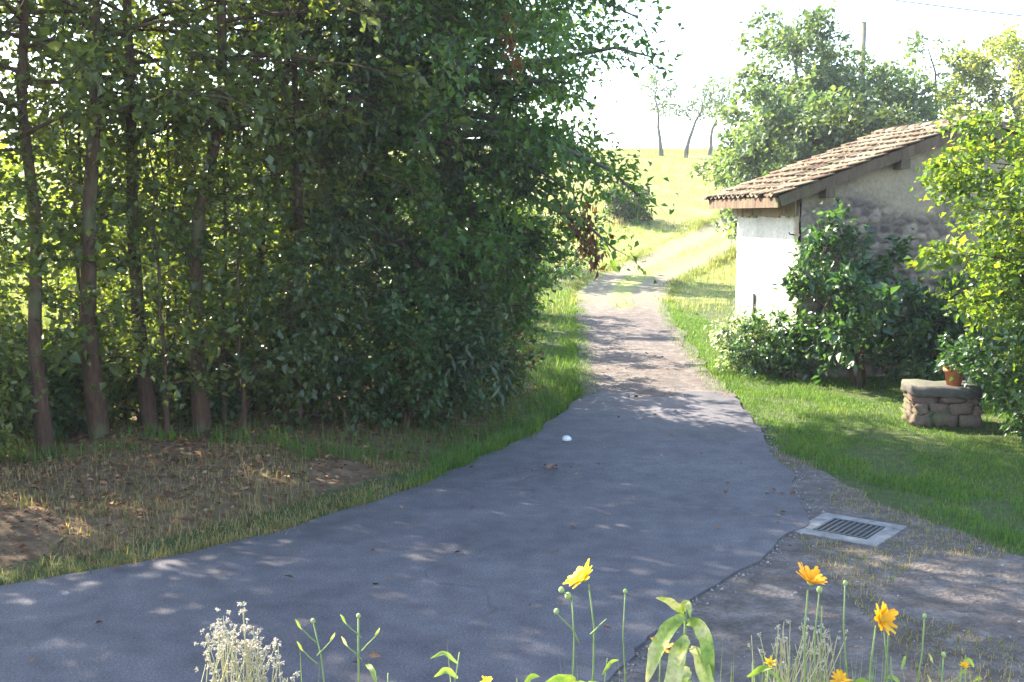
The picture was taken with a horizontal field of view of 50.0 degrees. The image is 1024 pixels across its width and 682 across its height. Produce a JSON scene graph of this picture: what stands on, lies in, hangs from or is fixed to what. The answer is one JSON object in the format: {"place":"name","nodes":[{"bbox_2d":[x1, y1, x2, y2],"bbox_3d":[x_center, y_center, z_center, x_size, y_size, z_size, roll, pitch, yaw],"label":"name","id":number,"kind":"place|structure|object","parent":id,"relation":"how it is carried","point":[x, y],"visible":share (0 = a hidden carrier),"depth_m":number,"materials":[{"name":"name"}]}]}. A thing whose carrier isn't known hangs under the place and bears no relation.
{"place":"outdoors","nodes":[
{"label":"outdoors","id":0,"kind":"place"},
{"bbox_2d":[1,275,362,407],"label":"meadow grass","id":1,"kind":"structure","parent":0,"point":[46,322],"depth_m":22.73,"materials":[{"name":"green plant"}]},
{"bbox_2d":[0,439,468,584],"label":"dry verge grass","id":2,"kind":"structure","parent":0,"point":[191,548],"depth_m":9.54,"materials":[{"name":"brown plant"}]},
{"bbox_2d":[0,284,591,535],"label":"green verge grass","id":3,"kind":"structure","parent":0,"point":[490,446],"depth_m":12.25,"materials":[{"name":"green plant"}]},
{"bbox_2d":[0,144,737,332],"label":"meadow grass","id":4,"kind":"structure","parent":0,"point":[718,260],"depth_m":34.94,"materials":[{"name":"green plant"}]},
{"bbox_2d":[0,391,809,681],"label":"asphalt road","id":5,"kind":"structure","parent":0,"point":[658,534],"depth_m":8.01,"materials":[{"name":"grey asphalt"}]},
{"bbox_2d":[29,344,797,662],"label":"fallen leaves","id":6,"kind":"object","parent":5,"relation":"on","point":[374,654],"visible":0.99,"depth_m":9.50,"materials":[{"name":"brown plant"}]},
{"bbox_2d":[562,435,570,440],"bbox_3d":[0.633,1.128,12.653,0.108,0.082,0.101,0,6,0],"label":"stone","id":7,"kind":"object","parent":5,"relation":"on","point":[566,438],"visible":1,"depth_m":12.62,"materials":[{"name":"white stone"}]},
{"bbox_2d":[0,115,1020,149],"bbox_3d":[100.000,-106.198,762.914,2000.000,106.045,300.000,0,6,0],"label":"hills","id":8,"kind":"structure","parent":0,"point":[3,131],"depth_m":749.86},
{"bbox_2d":[0,150,1023,585],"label":"ground","id":9,"kind":"structure","parent":0,"point":[28,538],"depth_m":11.16,"materials":[{"name":"green plant"}]},
{"bbox_2d":[0,8,28,370],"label":"sapling","id":10,"kind":"object","parent":9,"relation":"on","point":[6,241],"visible":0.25,"depth_m":12.09,"materials":[{"name":"green plant"}]},
{"bbox_2d":[0,142,48,344],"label":"meadow bush","id":11,"kind":"object","parent":9,"relation":"on","point":[4,276],"visible":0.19,"depth_m":17.88,"materials":[{"name":"green plant"}]},
{"bbox_2d":[0,309,62,462],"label":"shrub","id":12,"kind":"object","parent":9,"relation":"on","point":[7,325],"visible":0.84,"depth_m":10.82,"materials":[{"name":"green plant"}]},
{"bbox_2d":[0,7,127,407],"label":"sapling","id":13,"kind":"object","parent":9,"relation":"on","point":[77,277],"visible":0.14,"depth_m":12.34,"materials":[{"name":"green plant"}]},
{"bbox_2d":[0,325,129,442],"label":"shrub","id":14,"kind":"object","parent":9,"relation":"on","point":[64,399],"visible":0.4,"depth_m":11.79,"materials":[{"name":"green plant"}]},
{"bbox_2d":[0,0,143,436],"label":"slender tree","id":15,"kind":"object","parent":9,"relation":"on","point":[24,329],"visible":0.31,"depth_m":11.76,"materials":[{"name":"green plant"}]},
{"bbox_2d":[0,0,166,355],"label":"slender tree","id":16,"kind":"object","parent":9,"relation":"on","point":[3,71],"visible":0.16,"depth_m":12.63,"materials":[{"name":"green plant"}]},
{"bbox_2d":[19,0,174,396],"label":"sapling","id":17,"kind":"object","parent":9,"relation":"on","point":[75,181],"visible":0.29,"depth_m":11.58,"materials":[{"name":"green plant"}]},
{"bbox_2d":[0,103,209,335],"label":"meadow bush","id":18,"kind":"object","parent":9,"relation":"on","point":[13,169],"visible":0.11,"depth_m":18.02,"materials":[{"name":"green plant"}]},
{"bbox_2d":[0,0,216,456],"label":"slender tree","id":19,"kind":"object","parent":9,"relation":"on","point":[35,261],"visible":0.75,"depth_m":10.68,"materials":[{"name":"green plant"}]},
{"bbox_2d":[0,0,279,439],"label":"slender tree","id":20,"kind":"object","parent":9,"relation":"on","point":[97,419],"visible":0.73,"depth_m":11.02,"materials":[{"name":"green plant"}]},
{"bbox_2d":[36,44,243,282],"bbox_3d":[-8.415,-3.595,24.739,4.554,6.072,4.626,-4,8,-33],"label":"meadow bush","id":21,"kind":"object","parent":9,"relation":"on","point":[105,73],"visible":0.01,"depth_m":23.99,"materials":[{"name":"green plant"}]},
{"bbox_2d":[58,326,264,432],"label":"shrub","id":22,"kind":"object","parent":9,"relation":"on","point":[125,409],"visible":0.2,"depth_m":12.27,"materials":[{"name":"green plant"}]},
{"bbox_2d":[87,77,244,436],"bbox_3d":[-3.745,-0.773,11.538,1.438,3.941,1.753,-4,8,-32],"label":"sapling","id":23,"kind":"object","parent":9,"relation":"on","point":[156,255],"visible":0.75,"depth_m":11.44,"materials":[{"name":"green plant"}]},
{"bbox_2d":[97,33,235,347],"bbox_3d":[-3.934,-1.299,12.841,1.768,4.723,1.478,4,7,29],"label":"sapling","id":24,"kind":"object","parent":9,"relation":"on","point":[172,263],"visible":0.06,"depth_m":12.65,"materials":[{"name":"green plant"}]},
{"bbox_2d":[113,0,230,420],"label":"sapling","id":25,"kind":"object","parent":9,"relation":"on","point":[191,44],"visible":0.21,"depth_m":12.03,"materials":[{"name":"green plant"}]},
{"bbox_2d":[0,0,346,430],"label":"slender tree","id":26,"kind":"object","parent":9,"relation":"on","point":[146,398],"visible":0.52,"depth_m":11.59,"materials":[{"name":"green plant"}]},
{"bbox_2d":[121,316,266,427],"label":"shrub","id":27,"kind":"object","parent":9,"relation":"on","point":[216,408],"visible":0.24,"depth_m":12.44,"materials":[{"name":"green plant"}]},
{"bbox_2d":[101,167,314,358],"bbox_3d":[-4.790,-1.212,17.939,3.258,4.348,4.780,0,6,0],"label":"meadow bush","id":28,"kind":"object","parent":9,"relation":"on","point":[147,261],"visible":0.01,"depth_m":16.76,"materials":[{"name":"green plant"}]},
{"bbox_2d":[144,0,314,424],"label":"sapling","id":29,"kind":"object","parent":9,"relation":"on","point":[269,215],"visible":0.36,"depth_m":12.01,"materials":[{"name":"green plant"}]},
{"bbox_2d":[163,89,309,430],"bbox_3d":[-3.000,-0.783,11.996,1.528,3.822,1.714,0,6,0],"label":"sapling","id":30,"kind":"object","parent":9,"relation":"on","point":[245,223],"visible":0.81,"depth_m":11.75,"materials":[{"name":"green plant"}]},
{"bbox_2d":[40,0,435,433],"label":"slender tree","id":31,"kind":"object","parent":9,"relation":"on","point":[200,410],"visible":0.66,"depth_m":11.62,"materials":[{"name":"green plant"}]},
{"bbox_2d":[86,0,428,353],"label":"dark tree","id":32,"kind":"object","parent":9,"relation":"on","point":[344,159],"visible":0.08,"depth_m":13.07,"materials":[{"name":"green plant"}]},
{"bbox_2d":[229,285,324,420],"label":"shrub","id":33,"kind":"object","parent":9,"relation":"on","point":[271,405],"visible":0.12,"depth_m":12.56,"materials":[{"name":"green plant"}]},
{"bbox_2d":[198,108,360,310],"bbox_3d":[-4.669,-2.387,21.911,3.797,4.736,4.595,-2,7,-20],"label":"meadow bush","id":34,"kind":"object","parent":9,"relation":"on","point":[221,157],"depth_m":21.32,"materials":[{"name":"green plant"}]},
{"bbox_2d":[0,383,562,580],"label":"leaf litter","id":35,"kind":"object","parent":9,"relation":"on","point":[103,481],"visible":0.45,"depth_m":10.68,"materials":[{"name":"brown plant"}]},
{"bbox_2d":[88,0,479,416],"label":"slender tree","id":36,"kind":"object","parent":9,"relation":"on","point":[299,167],"visible":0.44,"depth_m":12.11,"materials":[{"name":"green plant"}]},
{"bbox_2d":[234,69,375,427],"bbox_3d":[-2.371,-0.918,12.251,1.712,4.101,1.607,0,6,0],"label":"sapling","id":37,"kind":"object","parent":9,"relation":"on","point":[282,262],"visible":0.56,"depth_m":12.13,"materials":[{"name":"green plant"}]},
{"bbox_2d":[113,0,509,415],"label":"slender tree","id":38,"kind":"object","parent":9,"relation":"on","point":[254,67],"visible":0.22,"depth_m":12.37,"materials":[{"name":"green plant"}]},
{"bbox_2d":[217,237,419,438],"bbox_3d":[-2.249,0.026,12.477,2.048,2.460,2.464,5,8,36],"label":"shrub","id":39,"kind":"object","parent":9,"relation":"on","point":[303,290],"visible":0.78,"depth_m":11.94,"materials":[{"name":"green plant"}]},
{"bbox_2d":[208,0,566,419],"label":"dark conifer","id":40,"kind":"object","parent":9,"relation":"on","point":[377,252],"visible":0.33,"depth_m":12.76,"materials":[{"name":"green plant"}]},
{"bbox_2d":[302,255,513,433],"bbox_3d":[-1.285,0.148,12.601,2.221,2.256,2.217,-5,8,-35],"label":"shrub","id":41,"kind":"object","parent":9,"relation":"on","point":[416,344],"visible":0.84,"depth_m":12.37,"materials":[{"name":"green plant"}]},
{"bbox_2d":[361,212,544,422],"bbox_3d":[-0.609,-0.216,13.462,2.149,2.708,2.366,-3,7,-23],"label":"shrub","id":42,"kind":"object","parent":9,"relation":"on","point":[479,297],"visible":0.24,"depth_m":13.20,"materials":[{"name":"green plant"}]},
{"bbox_2d":[223,0,685,409],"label":"broadleaf tree","id":43,"kind":"object","parent":9,"relation":"on","point":[531,141],"visible":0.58,"depth_m":13.04,"materials":[{"name":"green plant"}]},
{"bbox_2d":[395,29,529,219],"bbox_3d":[-1.956,-6.104,33.530,4.532,7.891,4.633,-4,8,-34],"label":"hidden tree","id":44,"kind":"object","parent":9,"relation":"on","point":[477,103],"depth_m":33.48,"materials":[{"name":"green plant"}]},
{"bbox_2d":[406,217,549,386],"bbox_3d":[-0.625,-0.458,15.344,2.318,2.735,2.211,0,6,0],"label":"shrub","id":45,"kind":"object","parent":9,"relation":"on","point":[532,340],"visible":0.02,"depth_m":15.53,"materials":[{"name":"green plant"}]},
{"bbox_2d":[483,249,546,379],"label":"dry shrub","id":46,"kind":"object","parent":9,"relation":"on","point":[531,352],"visible":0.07,"depth_m":15.81,"materials":[{"name":"green plant"}]},
{"bbox_2d":[467,189,562,362],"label":"shrub","id":47,"kind":"object","parent":9,"relation":"on","point":[537,283],"visible":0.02,"depth_m":16.55,"materials":[{"name":"green plant"}]},
{"bbox_2d":[487,190,558,301],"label":"shrub","id":48,"kind":"object","parent":9,"relation":"on","point":[533,236],"visible":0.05,"depth_m":22.62,"materials":[{"name":"green plant"}]},
{"bbox_2d":[466,217,609,334],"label":"shrub","id":49,"kind":"object","parent":9,"relation":"on","point":[570,271],"visible":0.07,"depth_m":19.34,"materials":[{"name":"green plant"}]},
{"bbox_2d":[603,182,655,223],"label":"meadow shrub","id":50,"kind":"object","parent":9,"relation":"on","point":[617,209],"visible":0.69,"depth_m":41.18,"materials":[{"name":"green plant"}]},
{"bbox_2d":[550,300,759,394],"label":"track edge grass","id":51,"kind":"structure","parent":9,"relation":"on","point":[680,325],"depth_m":19.34,"materials":[{"name":"green plant"}]},
{"bbox_2d":[629,68,685,155],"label":"fruit tree","id":52,"kind":"object","parent":9,"relation":"on","point":[654,81],"visible":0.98,"depth_m":59.03,"materials":[{"name":"green plant"}]},
{"bbox_2d":[669,74,727,157],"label":"fruit tree","id":53,"kind":"object","parent":9,"relation":"on","point":[690,103],"visible":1,"depth_m":58.05,"materials":[{"name":"green plant"}]},
{"bbox_2d":[694,72,739,154],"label":"fruit tree","id":54,"kind":"object","parent":9,"relation":"on","point":[723,90],"visible":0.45,"depth_m":59.67,"materials":[{"name":"green plant"}]},
{"bbox_2d":[702,301,798,370],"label":"pale shrub","id":55,"kind":"object","parent":9,"relation":"on","point":[725,333],"visible":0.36,"depth_m":17.59,"materials":[{"name":"green plant"}]},
{"bbox_2d":[719,302,834,379],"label":"pale shrub","id":56,"kind":"object","parent":9,"relation":"on","point":[792,356],"visible":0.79,"depth_m":16.91,"materials":[{"name":"green plant"}]},
{"bbox_2d":[686,0,886,236],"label":"orchard tree","id":57,"kind":"object","parent":9,"relation":"on","point":[793,43],"visible":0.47,"depth_m":34.18,"materials":[{"name":"green plant"}]},
{"bbox_2d":[709,74,878,249],"bbox_3d":[8.093,-4.623,31.792,4.921,5.992,4.987,0,6,0],"label":"orchard tree","id":58,"kind":"object","parent":9,"relation":"on","point":[756,154],"visible":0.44,"depth_m":30.92,"materials":[{"name":"green plant"}]},
{"bbox_2d":[607,414,1023,681],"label":"gravel yard","id":59,"kind":"structure","parent":9,"relation":"on","point":[752,601],"depth_m":7.38,"materials":[{"name":"grey gravel"}]},
{"bbox_2d":[795,513,906,546],"bbox_3d":[2.820,1.589,9.184,0.724,0.055,0.723,5,8,38],"label":"storm drain","id":60,"kind":"object","parent":59,"relation":"on","point":[872,533],"visible":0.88,"depth_m":9.14,"materials":[{"name":"concrete"}]},
{"bbox_3d":[0.527,1.822,2.172,7.731,1.104,1.911,0,6,0],"label":"flower bed","id":61,"kind":"object","parent":59,"relation":"on","visible":0},
{"bbox_2d":[194,602,299,681],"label":"fluffy seed plant","id":62,"kind":"object","parent":61,"relation":"on","point":[246,652],"visible":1,"depth_m":2.38,"materials":[{"name":"beige plant"}]},
{"bbox_2d":[295,618,334,681],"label":"bud stem","id":63,"kind":"object","parent":61,"relation":"on","point":[317,642],"visible":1,"depth_m":2.38,"materials":[{"name":"green plant"}]},
{"bbox_2d":[340,613,379,681],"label":"bud stem","id":64,"kind":"object","parent":61,"relation":"on","point":[358,615],"visible":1,"depth_m":2.38,"materials":[{"name":"green plant"}]},
{"bbox_2d":[365,664,388,681],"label":"weed","id":65,"kind":"object","parent":61,"relation":"on","point":[370,667],"visible":1,"depth_m":2.44,"materials":[{"name":"green plant"}]},
{"bbox_2d":[431,651,459,681],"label":"weed","id":66,"kind":"object","parent":61,"relation":"on","point":[446,670],"visible":1,"depth_m":2.42,"materials":[{"name":"green plant"}]},
{"bbox_2d":[480,676,492,681],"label":"yellow flower","id":67,"kind":"object","parent":61,"relation":"on","point":[486,679],"visible":1,"depth_m":2.40,"materials":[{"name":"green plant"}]},
{"bbox_2d":[516,673,539,681],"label":"weed","id":68,"kind":"object","parent":61,"relation":"on","point":[530,677],"visible":1,"depth_m":2.44,"materials":[{"name":"green plant"}]},
{"bbox_2d":[546,558,606,681],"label":"yellow flower","id":69,"kind":"object","parent":61,"relation":"on","point":[579,575],"visible":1,"depth_m":2.38,"materials":[{"name":"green plant"}]},
{"bbox_2d":[595,658,618,681],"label":"weed","id":70,"kind":"object","parent":61,"relation":"on","point":[608,664],"visible":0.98,"depth_m":2.44,"materials":[{"name":"green plant"}]},
{"bbox_2d":[622,589,627,681],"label":"bud stem","id":71,"kind":"object","parent":61,"relation":"on","point":[625,591],"visible":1,"depth_m":2.38,"materials":[{"name":"green plant"}]},
{"bbox_2d":[648,635,673,681],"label":"yellow flower","id":72,"kind":"object","parent":61,"relation":"on","point":[667,647],"visible":0.12,"depth_m":2.40,"materials":[{"name":"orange plant"}]},
{"bbox_2d":[645,597,714,681],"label":"curled leaf plant","id":73,"kind":"object","parent":61,"relation":"on","point":[678,670],"visible":1,"depth_m":2.27,"materials":[{"name":"green plant"}]},
{"bbox_2d":[747,662,771,681],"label":"weed","id":74,"kind":"object","parent":61,"relation":"on","point":[759,669],"visible":1,"depth_m":2.41,"materials":[{"name":"green plant"}]},
{"bbox_2d":[764,655,776,681],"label":"yellow flower","id":75,"kind":"object","parent":61,"relation":"on","point":[769,662],"visible":1,"depth_m":2.39,"materials":[{"name":"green plant"}]},
{"bbox_2d":[763,670,781,681],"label":"weed","id":76,"kind":"object","parent":61,"relation":"on","point":[776,676],"visible":0.83,"depth_m":2.43,"materials":[{"name":"green plant"}]},
{"bbox_2d":[748,617,847,681],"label":"white flower cluster","id":77,"kind":"object","parent":61,"relation":"on","point":[810,653],"visible":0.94,"depth_m":2.46,"materials":[{"name":"plant"}]},
{"bbox_2d":[796,562,827,681],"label":"yellow flower","id":78,"kind":"object","parent":61,"relation":"on","point":[812,577],"visible":1,"depth_m":2.38,"materials":[{"name":"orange plant"}]},
{"bbox_2d":[829,669,852,681],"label":"yellow flower","id":79,"kind":"object","parent":61,"relation":"on","point":[840,676],"visible":1,"depth_m":2.40,"materials":[{"name":"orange plant"}]},
{"bbox_2d":[843,580,847,678],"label":"bud stem","id":80,"kind":"object","parent":61,"relation":"on","point":[844,582],"visible":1,"depth_m":2.38,"materials":[{"name":"green plant"}]},
{"bbox_2d":[853,677,868,681],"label":"weed","id":81,"kind":"object","parent":61,"relation":"on","point":[861,680],"visible":0.91,"depth_m":2.41,"materials":[{"name":"green plant"}]},
{"bbox_2d":[869,602,897,681],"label":"yellow flower","id":82,"kind":"object","parent":61,"relation":"on","point":[884,617],"visible":1,"depth_m":2.38,"materials":[{"name":"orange plant"}]},
{"bbox_2d":[886,656,905,681],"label":"weed","id":83,"kind":"object","parent":61,"relation":"on","point":[893,677],"visible":0.99,"depth_m":2.43,"materials":[{"name":"green plant"}]},
{"bbox_2d":[917,613,926,681],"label":"bud stem","id":84,"kind":"object","parent":61,"relation":"on","point":[924,615],"visible":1,"depth_m":2.40,"materials":[{"name":"green plant"}]},
{"bbox_2d":[927,652,966,681],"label":"bud stem","id":85,"kind":"object","parent":61,"relation":"on","point":[943,654],"visible":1,"depth_m":2.39,"materials":[{"name":"green plant"}]},
{"bbox_2d":[960,661,969,681],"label":"yellow flower","id":86,"kind":"object","parent":61,"relation":"on","point":[963,664],"visible":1,"depth_m":2.40,"materials":[{"name":"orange plant"}]},
{"bbox_2d":[963,655,981,681],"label":"weed","id":87,"kind":"object","parent":61,"relation":"on","point":[970,661],"visible":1,"depth_m":2.41,"materials":[{"name":"green plant"}]},
{"bbox_2d":[673,308,1023,555],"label":"lawn grass","id":88,"kind":"structure","parent":9,"relation":"on","point":[894,478],"depth_m":12.62,"materials":[{"name":"green plant"}]},
{"bbox_2d":[776,86,924,168],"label":"orchard tree","id":89,"kind":"object","parent":9,"relation":"on","point":[847,124],"visible":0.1,"depth_m":29.43,"materials":[{"name":"green plant"}]},
{"bbox_2d":[770,196,932,388],"bbox_3d":[4.935,-0.631,16.108,2.321,2.972,2.295,2,7,18],"label":"elder shrub","id":90,"kind":"object","parent":9,"relation":"on","point":[857,299],"visible":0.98,"depth_m":15.97,"materials":[{"name":"green plant"}]},
{"bbox_2d":[859,21,866,78],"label":"utility pole","id":91,"kind":"object","parent":9,"relation":"on","point":[863,34],"visible":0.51,"depth_m":43.84,"materials":[{"name":"grey wood"}]},
{"bbox_2d":[703,113,1023,378],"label":"stone shed","id":92,"kind":"structure","parent":9,"relation":"on","point":[871,178],"depth_m":17.06,"materials":[{"name":"paint"}]},
{"bbox_2d":[794,52,964,143],"bbox_3d":[11.415,-5.749,34.484,5.561,6.711,5.460,-3,7,-22],"label":"orchard tree","id":93,"kind":"object","parent":9,"relation":"on","point":[886,89],"visible":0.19,"depth_m":33.23,"materials":[{"name":"green plant"}]},
{"bbox_2d":[900,379,984,428],"bbox_3d":[5.369,0.803,13.724,0.917,0.576,0.703,1,6,6],"label":"stone planter","id":94,"kind":"object","parent":9,"relation":"on","point":[936,404],"visible":1,"depth_m":13.45,"materials":[{"name":"beige stone"}]},
{"bbox_2d":[931,331,1007,385],"bbox_3d":[5.638,0.168,13.518,0.735,0.768,0.994,0,6,0],"label":"flower pot","id":95,"kind":"object","parent":94,"relation":"on","point":[957,381],"visible":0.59,"depth_m":13.48,"materials":[{"name":"ceramic"}]},
{"bbox_2d":[882,272,1005,382],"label":"elder shrub","id":96,"kind":"object","parent":9,"relation":"on","point":[931,325],"visible":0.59,"depth_m":15.97,"materials":[{"name":"green plant"}]},
{"bbox_2d":[880,25,1021,121],"bbox_3d":[14.717,-7.112,37.703,5.070,7.487,3.993,0,6,0],"label":"orchard tree","id":97,"kind":"object","parent":9,"relation":"on","point":[917,44],"visible":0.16,"depth_m":37.15,"materials":[{"name":"green plant"}]},
{"bbox_2d":[903,76,1023,409],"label":"lilac bush","id":98,"kind":"object","parent":9,"relation":"on","point":[1005,286],"visible":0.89,"depth_m":12.81,"materials":[{"name":"green plant"}]},
{"bbox_2d":[929,18,1023,132],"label":"orchard tree","id":99,"kind":"object","parent":9,"relation":"on","point":[1010,46],"visible":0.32,"depth_m":36.22,"materials":[{"name":"green plant"}]},
{"bbox_2d":[935,317,1023,441],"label":"bush","id":100,"kind":"object","parent":9,"relation":"on","point":[1013,397],"visible":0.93,"depth_m":12.81,"materials":[{"name":"green plant"}]},
{"bbox_2d":[0,0,1023,149],"label":"sky","id":101,"kind":"structure","parent":0,"point":[710,25],"materials":[{"name":"white"}]},
{"bbox_2d":[281,640,1011,681],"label":"bed grass","id":102,"kind":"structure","parent":0,"point":[762,664],"depth_m":2.44,"materials":[{"name":"green plant"}]},
{"bbox_2d":[571,215,736,395],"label":"dirt track","id":103,"kind":"structure","parent":0,"point":[637,329],"depth_m":22.72,"materials":[{"name":"beige soil"}]},
{"bbox_2d":[893,0,1023,16],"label":"power cable","id":104,"kind":"object","parent":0,"point":[959,8],"visible":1,"depth_m":29.18,"materials":[{"name":"metal"}]}
]}

